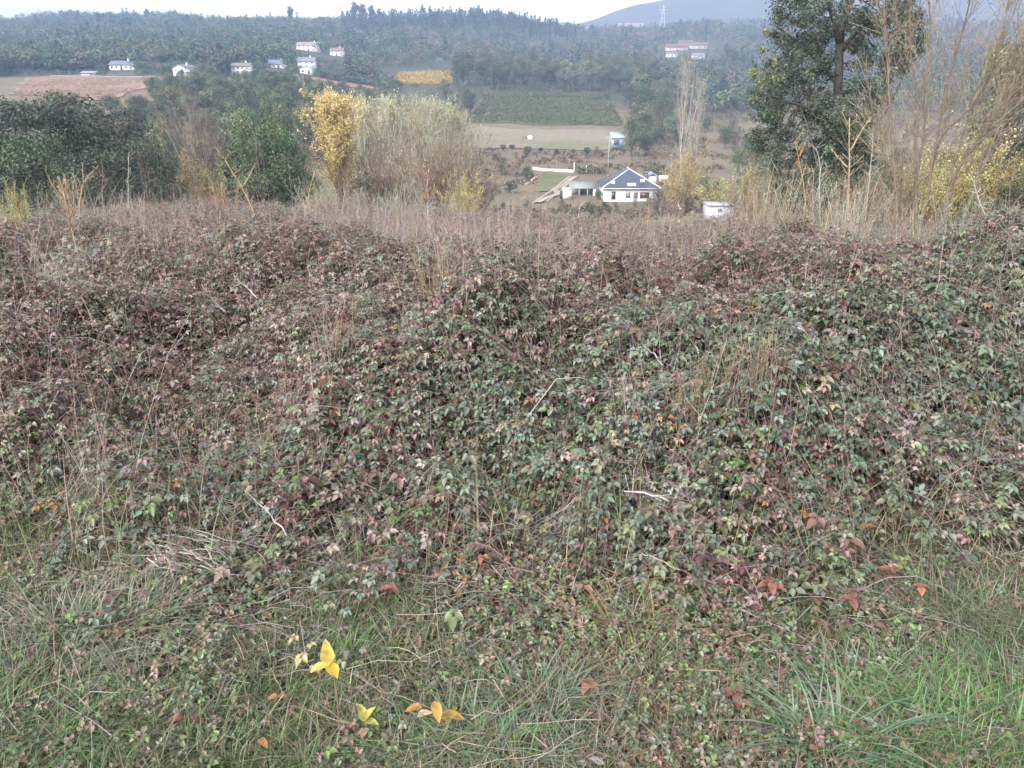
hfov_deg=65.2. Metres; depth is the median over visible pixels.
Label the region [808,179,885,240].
dry grass clump
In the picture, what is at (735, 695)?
red leaf sprig
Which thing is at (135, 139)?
oak tree
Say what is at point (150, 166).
oak tree
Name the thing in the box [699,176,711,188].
leafy tree
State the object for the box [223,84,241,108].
leafy tree
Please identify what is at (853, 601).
red leaf sprig
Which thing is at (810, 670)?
grass tuft
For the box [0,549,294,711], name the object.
grass tuft
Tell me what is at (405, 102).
bare poplar
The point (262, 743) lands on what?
red leaf sprig
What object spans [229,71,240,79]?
belt tree
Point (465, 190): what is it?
yellow bush
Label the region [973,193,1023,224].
dry grass clump
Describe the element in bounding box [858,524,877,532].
red leaf sprig
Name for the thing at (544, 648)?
red leaf sprig
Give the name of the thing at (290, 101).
leafy tree
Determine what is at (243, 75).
belt tree
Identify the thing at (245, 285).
dead cane
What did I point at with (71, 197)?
dry grass clump
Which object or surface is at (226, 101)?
leafy tree
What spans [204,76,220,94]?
leafy tree
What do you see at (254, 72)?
leafy tree
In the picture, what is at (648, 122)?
leafy tree
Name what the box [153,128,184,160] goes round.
leafy tree
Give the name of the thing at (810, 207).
dry grass clump
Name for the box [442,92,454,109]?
leafy tree
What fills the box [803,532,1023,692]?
grass tuft
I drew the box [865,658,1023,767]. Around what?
grass tuft
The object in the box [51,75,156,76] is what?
field wall
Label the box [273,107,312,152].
leafy tree
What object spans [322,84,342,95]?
leafy tree
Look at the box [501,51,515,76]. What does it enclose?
belt tree
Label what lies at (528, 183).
stone wall
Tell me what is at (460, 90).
scrub tree
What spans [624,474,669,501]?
dead cane
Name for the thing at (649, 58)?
belt tree
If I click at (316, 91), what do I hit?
leafy tree
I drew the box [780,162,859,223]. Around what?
bush
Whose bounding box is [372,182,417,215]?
dry grass clump
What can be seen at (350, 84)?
ochre verge
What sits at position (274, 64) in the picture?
house
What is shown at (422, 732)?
grass tuft
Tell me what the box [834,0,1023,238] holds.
bare willow
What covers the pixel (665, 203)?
scrub tree
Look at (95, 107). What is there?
leafy tree
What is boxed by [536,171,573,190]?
lawn
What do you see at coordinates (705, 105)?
scrub tree
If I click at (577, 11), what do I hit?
sky
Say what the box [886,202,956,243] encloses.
dry grass clump
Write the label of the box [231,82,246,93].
leafy tree
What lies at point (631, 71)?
leafy tree
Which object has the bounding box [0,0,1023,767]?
ground
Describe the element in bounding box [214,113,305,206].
leafy tree
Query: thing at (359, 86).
belt tree
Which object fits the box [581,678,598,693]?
red leaf sprig
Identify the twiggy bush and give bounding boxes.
[321,122,440,209]
[383,93,490,211]
[421,127,522,213]
[713,169,786,221]
[821,161,909,226]
[864,141,949,227]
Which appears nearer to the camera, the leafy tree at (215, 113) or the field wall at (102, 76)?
the leafy tree at (215, 113)
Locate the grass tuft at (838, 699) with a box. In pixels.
[679,640,1006,767]
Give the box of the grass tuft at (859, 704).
[736,658,1017,767]
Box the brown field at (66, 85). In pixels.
[9,76,158,99]
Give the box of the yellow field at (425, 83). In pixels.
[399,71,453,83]
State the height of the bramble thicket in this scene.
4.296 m
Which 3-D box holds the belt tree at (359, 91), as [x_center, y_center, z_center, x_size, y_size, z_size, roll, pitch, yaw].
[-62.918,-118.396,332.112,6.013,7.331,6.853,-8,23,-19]
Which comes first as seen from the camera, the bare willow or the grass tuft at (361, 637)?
the grass tuft at (361, 637)
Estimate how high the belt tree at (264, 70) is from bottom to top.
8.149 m
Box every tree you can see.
[0,95,92,216]
[0,99,17,131]
[0,104,14,134]
[0,124,45,212]
[0,125,106,216]
[3,131,23,149]
[9,102,36,127]
[14,88,132,209]
[41,96,64,116]
[43,89,64,108]
[46,144,154,211]
[52,107,172,207]
[63,93,88,111]
[76,102,109,124]
[96,94,125,125]
[116,137,189,208]
[119,102,143,124]
[122,95,147,126]
[123,93,150,124]
[123,127,150,151]
[139,100,168,124]
[142,75,163,99]
[146,113,164,140]
[147,111,183,156]
[147,116,178,141]
[148,79,227,197]
[149,87,160,108]
[150,139,188,185]
[151,79,167,97]
[153,82,183,113]
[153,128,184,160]
[161,73,180,93]
[167,101,187,128]
[169,102,233,198]
[174,87,186,105]
[175,69,186,78]
[176,78,186,92]
[177,90,197,117]
[177,94,195,122]
[181,69,201,92]
[184,75,204,97]
[187,109,215,145]
[187,123,258,206]
[190,93,224,124]
[195,106,223,133]
[196,72,214,91]
[203,88,222,103]
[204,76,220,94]
[207,96,229,115]
[209,115,235,136]
[210,73,231,96]
[212,86,227,100]
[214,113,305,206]
[215,104,264,147]
[217,96,231,115]
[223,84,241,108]
[223,95,247,112]
[228,78,238,84]
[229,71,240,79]
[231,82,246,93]
[232,86,259,109]
[239,98,257,118]
[240,69,250,81]
[242,94,259,110]
[249,69,259,75]
[250,86,271,108]
[252,72,275,89]
[252,106,278,131]
[256,98,280,125]
[259,92,284,122]
[260,69,273,74]
[260,129,325,209]
[262,70,279,86]
[270,85,287,99]
[272,96,302,127]
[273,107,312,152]
[275,71,297,90]
[278,88,298,104]
[279,103,311,146]
[280,117,325,207]
[287,5,293,16]
[290,80,306,100]
[294,103,320,152]
[298,82,326,100]
[300,74,312,84]
[300,92,321,106]
[301,126,322,158]
[304,101,321,126]
[309,89,322,100]
[310,134,329,157]
[315,80,328,90]
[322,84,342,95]
[328,168,387,210]
[337,80,348,90]
[341,87,357,95]
[346,131,362,167]
[347,130,394,206]
[351,1,359,15]
[355,84,365,91]
[355,90,363,100]
[358,3,366,15]
[361,89,378,101]
[367,4,374,15]
[371,96,382,114]
[389,88,396,95]
[398,93,418,105]
[439,79,450,88]
[441,88,447,95]
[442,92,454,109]
[443,94,462,112]
[444,52,469,86]
[451,49,475,82]
[453,91,462,107]
[455,84,469,102]
[457,87,470,102]
[463,92,477,112]
[472,52,493,85]
[475,50,502,83]
[482,52,502,88]
[496,63,510,87]
[496,163,507,175]
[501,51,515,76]
[504,180,516,192]
[508,164,521,175]
[516,56,536,88]
[520,165,533,178]
[523,199,530,206]
[526,50,549,76]
[532,58,556,87]
[545,56,559,86]
[549,59,561,87]
[554,67,572,91]
[556,59,572,81]
[558,203,566,215]
[567,63,582,89]
[578,55,597,88]
[580,60,601,90]
[582,51,596,65]
[586,203,596,212]
[589,207,602,217]
[594,190,602,198]
[596,57,613,83]
[596,65,606,88]
[598,65,617,92]
[609,54,624,89]
[612,66,627,91]
[617,62,639,86]
[619,116,645,156]
[621,83,639,108]
[624,101,653,134]
[628,93,648,113]
[630,73,643,83]
[632,55,647,77]
[632,86,652,104]
[634,84,654,101]
[635,52,647,70]
[637,132,657,155]
[639,77,661,96]
[641,113,656,134]
[643,55,655,71]
[643,59,660,72]
[645,118,664,141]
[650,81,662,107]
[651,68,664,76]
[651,95,674,125]
[651,189,665,209]
[652,70,668,80]
[653,84,678,112]
[654,108,671,140]
[654,182,676,212]
[659,205,666,215]
[660,105,687,144]
[668,89,677,113]
[676,83,694,111]
[697,134,709,152]
[697,166,713,178]
[697,185,720,208]
[699,102,710,114]
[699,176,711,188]
[700,116,711,132]
[718,124,735,148]
[724,124,737,138]
[727,108,735,117]
[728,119,738,128]
[728,180,771,213]
[729,132,741,154]
[730,147,750,174]
[734,0,935,225]
[741,140,755,163]
[743,160,761,180]
[746,108,754,120]
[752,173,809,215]
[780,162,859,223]
[793,160,805,175]
[845,161,880,214]
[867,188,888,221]
[868,167,913,227]
[868,170,903,226]
[889,147,907,164]
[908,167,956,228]
[936,149,955,167]
[953,161,994,227]
[966,32,1023,208]
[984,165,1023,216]
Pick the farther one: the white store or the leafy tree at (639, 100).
the leafy tree at (639, 100)
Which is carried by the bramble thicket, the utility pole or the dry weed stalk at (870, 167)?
the dry weed stalk at (870, 167)
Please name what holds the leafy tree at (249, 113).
on the ground at (684, 10)
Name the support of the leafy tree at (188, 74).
on the ground at (684, 10)
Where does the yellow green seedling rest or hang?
on the ground at (684, 10)
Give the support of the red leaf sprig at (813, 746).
on the ground at (684, 10)
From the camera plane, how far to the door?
173.00 m
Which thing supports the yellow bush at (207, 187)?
on the ground at (684, 10)
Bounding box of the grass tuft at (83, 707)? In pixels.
[0,656,150,767]
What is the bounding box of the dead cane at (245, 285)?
[233,275,257,298]
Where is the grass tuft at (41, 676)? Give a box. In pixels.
[0,593,183,766]
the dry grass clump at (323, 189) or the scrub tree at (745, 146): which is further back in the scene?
the scrub tree at (745, 146)
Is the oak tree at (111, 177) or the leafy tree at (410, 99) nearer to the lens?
the oak tree at (111, 177)
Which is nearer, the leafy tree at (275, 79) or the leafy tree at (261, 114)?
the leafy tree at (261, 114)
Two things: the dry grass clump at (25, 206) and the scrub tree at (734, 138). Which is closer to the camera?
the dry grass clump at (25, 206)
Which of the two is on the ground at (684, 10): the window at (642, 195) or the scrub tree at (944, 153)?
the scrub tree at (944, 153)
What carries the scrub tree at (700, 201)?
on the ground at (684, 10)
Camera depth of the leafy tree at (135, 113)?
212.30 m
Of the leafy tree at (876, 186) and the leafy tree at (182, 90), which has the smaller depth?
the leafy tree at (876, 186)
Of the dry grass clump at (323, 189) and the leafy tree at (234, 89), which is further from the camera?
the leafy tree at (234, 89)
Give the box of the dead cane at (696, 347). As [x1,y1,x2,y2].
[658,305,699,353]
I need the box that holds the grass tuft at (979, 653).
[875,621,1023,735]
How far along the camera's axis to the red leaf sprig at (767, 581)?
2.49 m
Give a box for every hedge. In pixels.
[575,166,606,173]
[642,166,661,174]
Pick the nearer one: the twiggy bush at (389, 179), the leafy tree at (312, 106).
the twiggy bush at (389, 179)
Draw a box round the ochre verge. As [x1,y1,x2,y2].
[312,77,372,88]
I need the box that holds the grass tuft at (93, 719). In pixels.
[2,647,250,767]
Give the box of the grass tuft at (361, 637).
[286,614,412,709]
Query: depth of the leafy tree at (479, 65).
477.03 m
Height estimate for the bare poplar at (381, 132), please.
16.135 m
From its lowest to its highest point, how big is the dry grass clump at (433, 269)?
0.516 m
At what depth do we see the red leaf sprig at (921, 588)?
2.51 m
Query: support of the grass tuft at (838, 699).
on the ground at (684, 10)
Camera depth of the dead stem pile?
2.73 m
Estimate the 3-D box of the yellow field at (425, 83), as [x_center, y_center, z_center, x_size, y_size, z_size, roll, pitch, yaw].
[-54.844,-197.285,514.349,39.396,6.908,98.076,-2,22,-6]
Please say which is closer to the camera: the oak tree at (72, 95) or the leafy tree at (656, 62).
the oak tree at (72, 95)
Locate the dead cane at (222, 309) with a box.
[201,284,225,311]
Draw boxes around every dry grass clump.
[0,176,44,222]
[40,171,107,217]
[191,176,246,210]
[287,177,343,209]
[291,284,368,383]
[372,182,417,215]
[405,228,478,296]
[426,181,485,217]
[662,341,749,439]
[689,326,774,419]
[724,308,813,406]
[735,156,831,233]
[735,161,794,223]
[758,164,855,230]
[801,176,875,234]
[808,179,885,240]
[822,169,904,240]
[861,192,932,244]
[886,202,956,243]
[930,191,991,236]
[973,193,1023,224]
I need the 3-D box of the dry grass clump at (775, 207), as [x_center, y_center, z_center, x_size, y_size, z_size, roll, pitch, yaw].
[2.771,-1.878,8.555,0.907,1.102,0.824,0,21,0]
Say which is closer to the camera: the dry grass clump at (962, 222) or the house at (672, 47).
the dry grass clump at (962, 222)
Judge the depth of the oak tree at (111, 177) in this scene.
59.83 m
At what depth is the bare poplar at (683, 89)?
142.26 m
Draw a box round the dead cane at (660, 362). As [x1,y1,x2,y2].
[640,341,663,365]
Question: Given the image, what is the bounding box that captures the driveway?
[536,176,577,201]
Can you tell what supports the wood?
on the ground at (684, 10)
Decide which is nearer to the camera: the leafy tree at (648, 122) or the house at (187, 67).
the leafy tree at (648, 122)
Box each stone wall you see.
[524,176,536,185]
[531,175,571,204]
[545,176,576,203]
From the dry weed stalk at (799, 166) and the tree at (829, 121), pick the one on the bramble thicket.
the dry weed stalk at (799, 166)
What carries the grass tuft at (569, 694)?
on the ground at (684, 10)
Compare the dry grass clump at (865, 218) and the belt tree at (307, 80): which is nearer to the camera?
the dry grass clump at (865, 218)
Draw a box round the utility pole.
[606,136,612,173]
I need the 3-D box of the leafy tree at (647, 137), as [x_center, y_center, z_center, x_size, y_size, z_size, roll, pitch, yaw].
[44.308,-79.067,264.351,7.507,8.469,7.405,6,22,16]
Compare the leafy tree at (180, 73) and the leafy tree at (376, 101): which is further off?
the leafy tree at (180, 73)
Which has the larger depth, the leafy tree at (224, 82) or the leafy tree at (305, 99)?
the leafy tree at (224, 82)
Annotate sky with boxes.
[0,0,659,24]
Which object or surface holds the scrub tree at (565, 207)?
on the ground at (684, 10)
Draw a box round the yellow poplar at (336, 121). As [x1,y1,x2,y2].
[294,76,367,204]
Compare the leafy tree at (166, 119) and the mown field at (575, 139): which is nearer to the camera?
the leafy tree at (166, 119)
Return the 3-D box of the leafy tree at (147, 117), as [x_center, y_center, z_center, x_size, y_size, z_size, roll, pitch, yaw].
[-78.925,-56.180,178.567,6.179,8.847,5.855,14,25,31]
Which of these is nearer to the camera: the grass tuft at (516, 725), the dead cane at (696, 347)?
the grass tuft at (516, 725)
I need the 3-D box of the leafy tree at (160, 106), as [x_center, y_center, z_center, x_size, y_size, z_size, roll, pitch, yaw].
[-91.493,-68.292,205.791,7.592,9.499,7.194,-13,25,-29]
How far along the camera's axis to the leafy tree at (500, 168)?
211.79 m
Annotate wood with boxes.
[0,4,1023,114]
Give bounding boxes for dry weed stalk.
[4,187,30,247]
[55,174,79,253]
[75,162,97,214]
[122,152,134,209]
[215,147,257,215]
[302,170,317,215]
[416,163,437,220]
[769,184,785,224]
[796,132,814,222]
[806,138,826,224]
[821,199,838,231]
[831,107,870,228]
[862,125,883,212]
[968,172,988,214]
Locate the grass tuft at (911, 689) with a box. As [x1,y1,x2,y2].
[812,647,1023,767]
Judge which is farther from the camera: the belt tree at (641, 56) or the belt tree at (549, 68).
the belt tree at (641, 56)
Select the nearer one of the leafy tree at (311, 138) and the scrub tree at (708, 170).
the leafy tree at (311, 138)
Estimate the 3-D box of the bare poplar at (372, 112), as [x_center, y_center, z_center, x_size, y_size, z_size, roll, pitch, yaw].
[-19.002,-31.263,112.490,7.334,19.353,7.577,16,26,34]
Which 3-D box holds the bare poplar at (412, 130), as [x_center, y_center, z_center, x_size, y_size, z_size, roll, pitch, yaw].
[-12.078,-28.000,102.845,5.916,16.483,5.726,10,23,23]
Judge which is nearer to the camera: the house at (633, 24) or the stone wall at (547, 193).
the stone wall at (547, 193)
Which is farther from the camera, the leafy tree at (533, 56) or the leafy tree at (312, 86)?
the leafy tree at (533, 56)
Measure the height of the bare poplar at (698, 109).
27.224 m
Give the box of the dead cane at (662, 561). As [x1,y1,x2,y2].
[641,553,680,570]
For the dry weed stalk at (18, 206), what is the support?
on the bramble thicket
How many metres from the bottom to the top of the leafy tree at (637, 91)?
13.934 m
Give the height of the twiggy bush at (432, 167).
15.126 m
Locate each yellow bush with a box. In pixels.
[143,121,164,189]
[153,135,214,204]
[176,149,235,205]
[433,161,493,212]
[642,196,652,207]
[659,150,702,214]
[674,129,711,212]
[688,169,740,203]
[730,154,774,207]
[882,108,1023,227]
[889,140,986,228]
[921,160,958,225]
[953,132,1023,220]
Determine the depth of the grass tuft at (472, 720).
2.03 m
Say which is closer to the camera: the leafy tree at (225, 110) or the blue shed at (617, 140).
the leafy tree at (225, 110)
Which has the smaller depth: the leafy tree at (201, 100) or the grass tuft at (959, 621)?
the grass tuft at (959, 621)
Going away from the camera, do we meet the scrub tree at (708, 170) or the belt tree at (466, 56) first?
the scrub tree at (708, 170)
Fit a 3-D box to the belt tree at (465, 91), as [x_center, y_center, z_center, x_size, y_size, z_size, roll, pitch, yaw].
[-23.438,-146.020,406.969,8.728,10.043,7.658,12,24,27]
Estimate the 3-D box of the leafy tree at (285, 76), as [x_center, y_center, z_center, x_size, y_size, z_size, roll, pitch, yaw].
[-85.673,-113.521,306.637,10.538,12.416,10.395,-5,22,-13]
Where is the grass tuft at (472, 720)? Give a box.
[310,664,589,767]
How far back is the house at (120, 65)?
440.82 m
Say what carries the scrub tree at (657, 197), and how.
on the ground at (684, 10)
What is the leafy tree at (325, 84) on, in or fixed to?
on the ground at (684, 10)
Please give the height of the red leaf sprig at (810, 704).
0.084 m
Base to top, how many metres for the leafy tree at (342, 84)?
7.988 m
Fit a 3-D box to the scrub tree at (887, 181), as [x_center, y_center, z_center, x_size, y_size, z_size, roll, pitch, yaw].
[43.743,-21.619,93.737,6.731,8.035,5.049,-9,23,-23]
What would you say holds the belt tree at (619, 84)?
on the ground at (684, 10)
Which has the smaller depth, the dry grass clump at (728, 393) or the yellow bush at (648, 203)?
the dry grass clump at (728, 393)
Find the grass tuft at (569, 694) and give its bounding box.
[434,636,651,766]
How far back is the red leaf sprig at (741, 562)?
2.55 m
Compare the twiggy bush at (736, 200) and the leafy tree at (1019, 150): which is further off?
the leafy tree at (1019, 150)
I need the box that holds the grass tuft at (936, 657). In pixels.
[801,616,1005,742]
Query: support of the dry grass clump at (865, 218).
on the bramble thicket
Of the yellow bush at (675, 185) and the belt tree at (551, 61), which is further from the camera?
the belt tree at (551, 61)
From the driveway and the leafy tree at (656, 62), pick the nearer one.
the driveway
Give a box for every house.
[108,59,138,69]
[172,62,196,76]
[230,60,255,73]
[267,58,285,68]
[296,40,322,51]
[297,55,316,68]
[300,66,314,74]
[329,46,344,56]
[596,167,660,202]
[617,23,643,26]
[665,44,688,50]
[665,52,677,57]
[677,40,692,45]
[689,42,707,48]
[691,53,705,58]
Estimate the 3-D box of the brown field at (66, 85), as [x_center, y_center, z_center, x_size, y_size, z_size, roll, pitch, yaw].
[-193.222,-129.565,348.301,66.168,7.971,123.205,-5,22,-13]
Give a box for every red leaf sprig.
[168,713,203,725]
[255,737,267,747]
[267,693,287,705]
[380,584,398,606]
[541,645,553,660]
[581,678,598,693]
[722,683,744,708]
[739,559,753,580]
[756,576,786,602]
[788,689,812,708]
[798,510,813,520]
[803,717,810,727]
[803,744,818,758]
[823,544,837,564]
[838,590,862,616]
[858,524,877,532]
[877,565,899,587]
[911,583,931,602]
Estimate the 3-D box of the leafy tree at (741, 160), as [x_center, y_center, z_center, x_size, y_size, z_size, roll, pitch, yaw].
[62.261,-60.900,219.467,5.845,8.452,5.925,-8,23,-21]
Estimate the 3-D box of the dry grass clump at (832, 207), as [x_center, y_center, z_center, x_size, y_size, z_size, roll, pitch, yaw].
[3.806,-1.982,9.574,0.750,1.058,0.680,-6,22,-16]
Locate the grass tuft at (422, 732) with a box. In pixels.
[290,674,513,767]
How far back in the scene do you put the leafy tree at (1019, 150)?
45.70 m
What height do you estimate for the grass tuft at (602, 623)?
0.160 m
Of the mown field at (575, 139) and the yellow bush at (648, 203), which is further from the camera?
the mown field at (575, 139)
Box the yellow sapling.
[310,639,350,758]
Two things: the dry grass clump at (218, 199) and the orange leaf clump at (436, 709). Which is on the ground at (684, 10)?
the orange leaf clump at (436, 709)
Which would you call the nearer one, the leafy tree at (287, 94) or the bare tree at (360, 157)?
the bare tree at (360, 157)
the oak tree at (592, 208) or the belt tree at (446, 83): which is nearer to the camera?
the oak tree at (592, 208)
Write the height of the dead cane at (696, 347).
0.157 m
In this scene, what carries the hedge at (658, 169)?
on the ground at (684, 10)
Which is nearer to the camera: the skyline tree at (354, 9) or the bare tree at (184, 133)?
the bare tree at (184, 133)
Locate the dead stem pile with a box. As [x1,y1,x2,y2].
[143,526,268,588]
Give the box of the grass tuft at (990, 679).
[859,639,1023,767]
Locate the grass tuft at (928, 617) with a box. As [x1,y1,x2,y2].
[857,550,1023,692]
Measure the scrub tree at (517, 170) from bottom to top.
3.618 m
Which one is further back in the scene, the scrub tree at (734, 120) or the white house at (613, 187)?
the scrub tree at (734, 120)
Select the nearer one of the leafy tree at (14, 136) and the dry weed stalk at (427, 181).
the dry weed stalk at (427, 181)
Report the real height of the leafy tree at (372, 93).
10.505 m
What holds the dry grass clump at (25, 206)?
on the bramble thicket
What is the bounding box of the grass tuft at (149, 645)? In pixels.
[46,610,316,748]
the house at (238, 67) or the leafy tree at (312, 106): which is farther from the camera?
the house at (238, 67)
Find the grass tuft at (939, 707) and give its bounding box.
[799,651,1023,767]
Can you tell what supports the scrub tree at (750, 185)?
on the ground at (684, 10)
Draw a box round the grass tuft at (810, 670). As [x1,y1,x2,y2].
[718,618,994,764]
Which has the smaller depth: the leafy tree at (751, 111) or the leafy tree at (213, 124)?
the leafy tree at (213, 124)
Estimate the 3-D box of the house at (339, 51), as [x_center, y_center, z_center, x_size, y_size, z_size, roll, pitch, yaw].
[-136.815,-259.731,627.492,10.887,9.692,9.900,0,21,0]
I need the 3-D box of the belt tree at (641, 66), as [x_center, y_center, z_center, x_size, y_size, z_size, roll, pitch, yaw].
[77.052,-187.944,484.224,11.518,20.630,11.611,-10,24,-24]
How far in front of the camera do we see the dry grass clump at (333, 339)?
3.45 m
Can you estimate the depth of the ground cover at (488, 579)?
2.28 m
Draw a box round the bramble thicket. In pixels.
[0,194,1023,688]
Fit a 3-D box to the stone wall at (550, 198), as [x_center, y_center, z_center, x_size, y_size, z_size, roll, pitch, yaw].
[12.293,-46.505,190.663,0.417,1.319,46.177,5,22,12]
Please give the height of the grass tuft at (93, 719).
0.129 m
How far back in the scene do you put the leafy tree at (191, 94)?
244.69 m
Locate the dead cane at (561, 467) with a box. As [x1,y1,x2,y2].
[541,448,564,470]
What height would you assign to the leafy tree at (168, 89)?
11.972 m
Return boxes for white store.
[560,187,571,198]
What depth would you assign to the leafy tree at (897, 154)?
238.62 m
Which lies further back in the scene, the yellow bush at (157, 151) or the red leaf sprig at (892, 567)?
the yellow bush at (157, 151)
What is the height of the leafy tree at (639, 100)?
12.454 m
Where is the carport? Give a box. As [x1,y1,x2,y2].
[569,181,595,195]
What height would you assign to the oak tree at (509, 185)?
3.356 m
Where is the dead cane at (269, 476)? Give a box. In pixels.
[240,448,280,486]
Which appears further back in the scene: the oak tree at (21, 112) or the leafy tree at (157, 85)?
the leafy tree at (157, 85)
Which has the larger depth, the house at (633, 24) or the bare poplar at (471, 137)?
the house at (633, 24)
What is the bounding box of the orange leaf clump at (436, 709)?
[399,701,479,731]
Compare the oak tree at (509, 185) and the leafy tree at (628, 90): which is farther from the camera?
the leafy tree at (628, 90)
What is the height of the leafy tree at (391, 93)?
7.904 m
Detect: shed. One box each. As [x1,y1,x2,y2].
[80,71,96,74]
[610,132,624,146]
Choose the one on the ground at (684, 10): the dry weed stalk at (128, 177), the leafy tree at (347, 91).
the leafy tree at (347, 91)
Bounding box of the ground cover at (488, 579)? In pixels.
[0,471,1023,767]
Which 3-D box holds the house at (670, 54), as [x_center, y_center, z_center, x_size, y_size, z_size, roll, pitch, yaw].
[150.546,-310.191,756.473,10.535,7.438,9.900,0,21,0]
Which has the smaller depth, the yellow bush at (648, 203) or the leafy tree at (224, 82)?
the yellow bush at (648, 203)
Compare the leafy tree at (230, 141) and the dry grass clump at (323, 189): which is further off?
the leafy tree at (230, 141)
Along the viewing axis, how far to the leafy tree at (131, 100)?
223.99 m
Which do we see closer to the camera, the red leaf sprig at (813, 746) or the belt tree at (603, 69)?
the red leaf sprig at (813, 746)
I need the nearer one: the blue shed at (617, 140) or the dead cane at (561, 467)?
the dead cane at (561, 467)
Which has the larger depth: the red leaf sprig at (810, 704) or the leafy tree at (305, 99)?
the leafy tree at (305, 99)
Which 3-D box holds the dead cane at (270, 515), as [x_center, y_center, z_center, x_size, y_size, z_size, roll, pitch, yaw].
[-0.882,0.456,2.888,0.038,0.077,0.299,-20,29,-41]
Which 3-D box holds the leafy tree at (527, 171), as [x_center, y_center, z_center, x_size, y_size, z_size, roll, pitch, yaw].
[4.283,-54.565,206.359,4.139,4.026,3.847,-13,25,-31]
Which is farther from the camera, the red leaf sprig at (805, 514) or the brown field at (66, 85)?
the brown field at (66, 85)
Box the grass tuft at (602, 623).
[510,568,734,673]
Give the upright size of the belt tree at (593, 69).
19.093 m
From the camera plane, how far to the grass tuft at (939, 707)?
2.01 m
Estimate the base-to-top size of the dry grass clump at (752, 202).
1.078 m
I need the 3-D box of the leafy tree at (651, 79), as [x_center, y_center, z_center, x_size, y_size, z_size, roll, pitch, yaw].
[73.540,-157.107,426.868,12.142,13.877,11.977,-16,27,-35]
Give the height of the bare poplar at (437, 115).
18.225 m
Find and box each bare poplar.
[349,89,394,199]
[349,95,379,197]
[359,101,408,184]
[361,88,413,189]
[376,89,428,207]
[377,90,424,202]
[393,103,436,213]
[407,90,458,207]
[420,93,459,207]
[431,96,474,206]
[443,106,490,186]
[446,124,486,186]
[670,44,710,208]
[681,66,714,206]
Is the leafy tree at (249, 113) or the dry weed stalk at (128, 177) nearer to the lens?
the dry weed stalk at (128, 177)
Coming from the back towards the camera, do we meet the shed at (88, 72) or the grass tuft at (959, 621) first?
the shed at (88, 72)
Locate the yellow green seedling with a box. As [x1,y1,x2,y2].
[356,703,378,737]
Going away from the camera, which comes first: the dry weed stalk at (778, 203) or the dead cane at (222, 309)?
the dead cane at (222, 309)
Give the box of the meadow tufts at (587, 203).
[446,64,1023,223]
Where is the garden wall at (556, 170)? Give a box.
[533,167,573,172]
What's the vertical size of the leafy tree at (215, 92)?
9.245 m
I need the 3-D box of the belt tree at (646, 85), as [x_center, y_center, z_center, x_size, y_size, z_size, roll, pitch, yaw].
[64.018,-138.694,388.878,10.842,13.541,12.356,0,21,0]
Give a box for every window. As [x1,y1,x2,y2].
[611,191,615,199]
[625,192,630,198]
[640,192,649,198]
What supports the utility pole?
on the ground at (684, 10)
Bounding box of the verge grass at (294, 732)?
[0,338,1023,767]
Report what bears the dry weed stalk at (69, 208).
on the ground at (684, 10)
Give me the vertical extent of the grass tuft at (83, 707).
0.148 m
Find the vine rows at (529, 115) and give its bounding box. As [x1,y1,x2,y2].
[465,93,623,124]
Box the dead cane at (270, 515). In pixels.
[244,490,287,535]
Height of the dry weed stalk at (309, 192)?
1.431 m
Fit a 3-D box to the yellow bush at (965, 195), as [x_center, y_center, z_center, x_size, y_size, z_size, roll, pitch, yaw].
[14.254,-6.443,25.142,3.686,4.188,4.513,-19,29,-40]
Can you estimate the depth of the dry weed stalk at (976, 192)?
10.33 m
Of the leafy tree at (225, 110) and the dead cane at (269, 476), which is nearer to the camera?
the dead cane at (269, 476)
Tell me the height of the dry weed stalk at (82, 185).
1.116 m
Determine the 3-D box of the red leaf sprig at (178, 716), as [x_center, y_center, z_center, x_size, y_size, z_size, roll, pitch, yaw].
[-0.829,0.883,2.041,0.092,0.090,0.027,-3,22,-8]
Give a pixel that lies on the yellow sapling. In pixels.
(328, 663)
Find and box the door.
[633,192,637,199]
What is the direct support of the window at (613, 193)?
in the white house at (613, 187)
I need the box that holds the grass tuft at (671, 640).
[549,605,763,755]
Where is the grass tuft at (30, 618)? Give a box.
[0,542,274,740]
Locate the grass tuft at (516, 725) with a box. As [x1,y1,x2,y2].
[415,673,613,767]
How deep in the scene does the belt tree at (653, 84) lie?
401.28 m
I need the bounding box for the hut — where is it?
[702,201,740,220]
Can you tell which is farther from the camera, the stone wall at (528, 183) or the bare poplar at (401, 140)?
the stone wall at (528, 183)
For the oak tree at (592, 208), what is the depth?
145.60 m
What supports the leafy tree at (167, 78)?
on the ground at (684, 10)
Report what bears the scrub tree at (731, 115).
on the ground at (684, 10)
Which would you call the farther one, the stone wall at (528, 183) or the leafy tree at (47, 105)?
the leafy tree at (47, 105)
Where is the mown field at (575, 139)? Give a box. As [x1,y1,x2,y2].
[442,126,626,149]

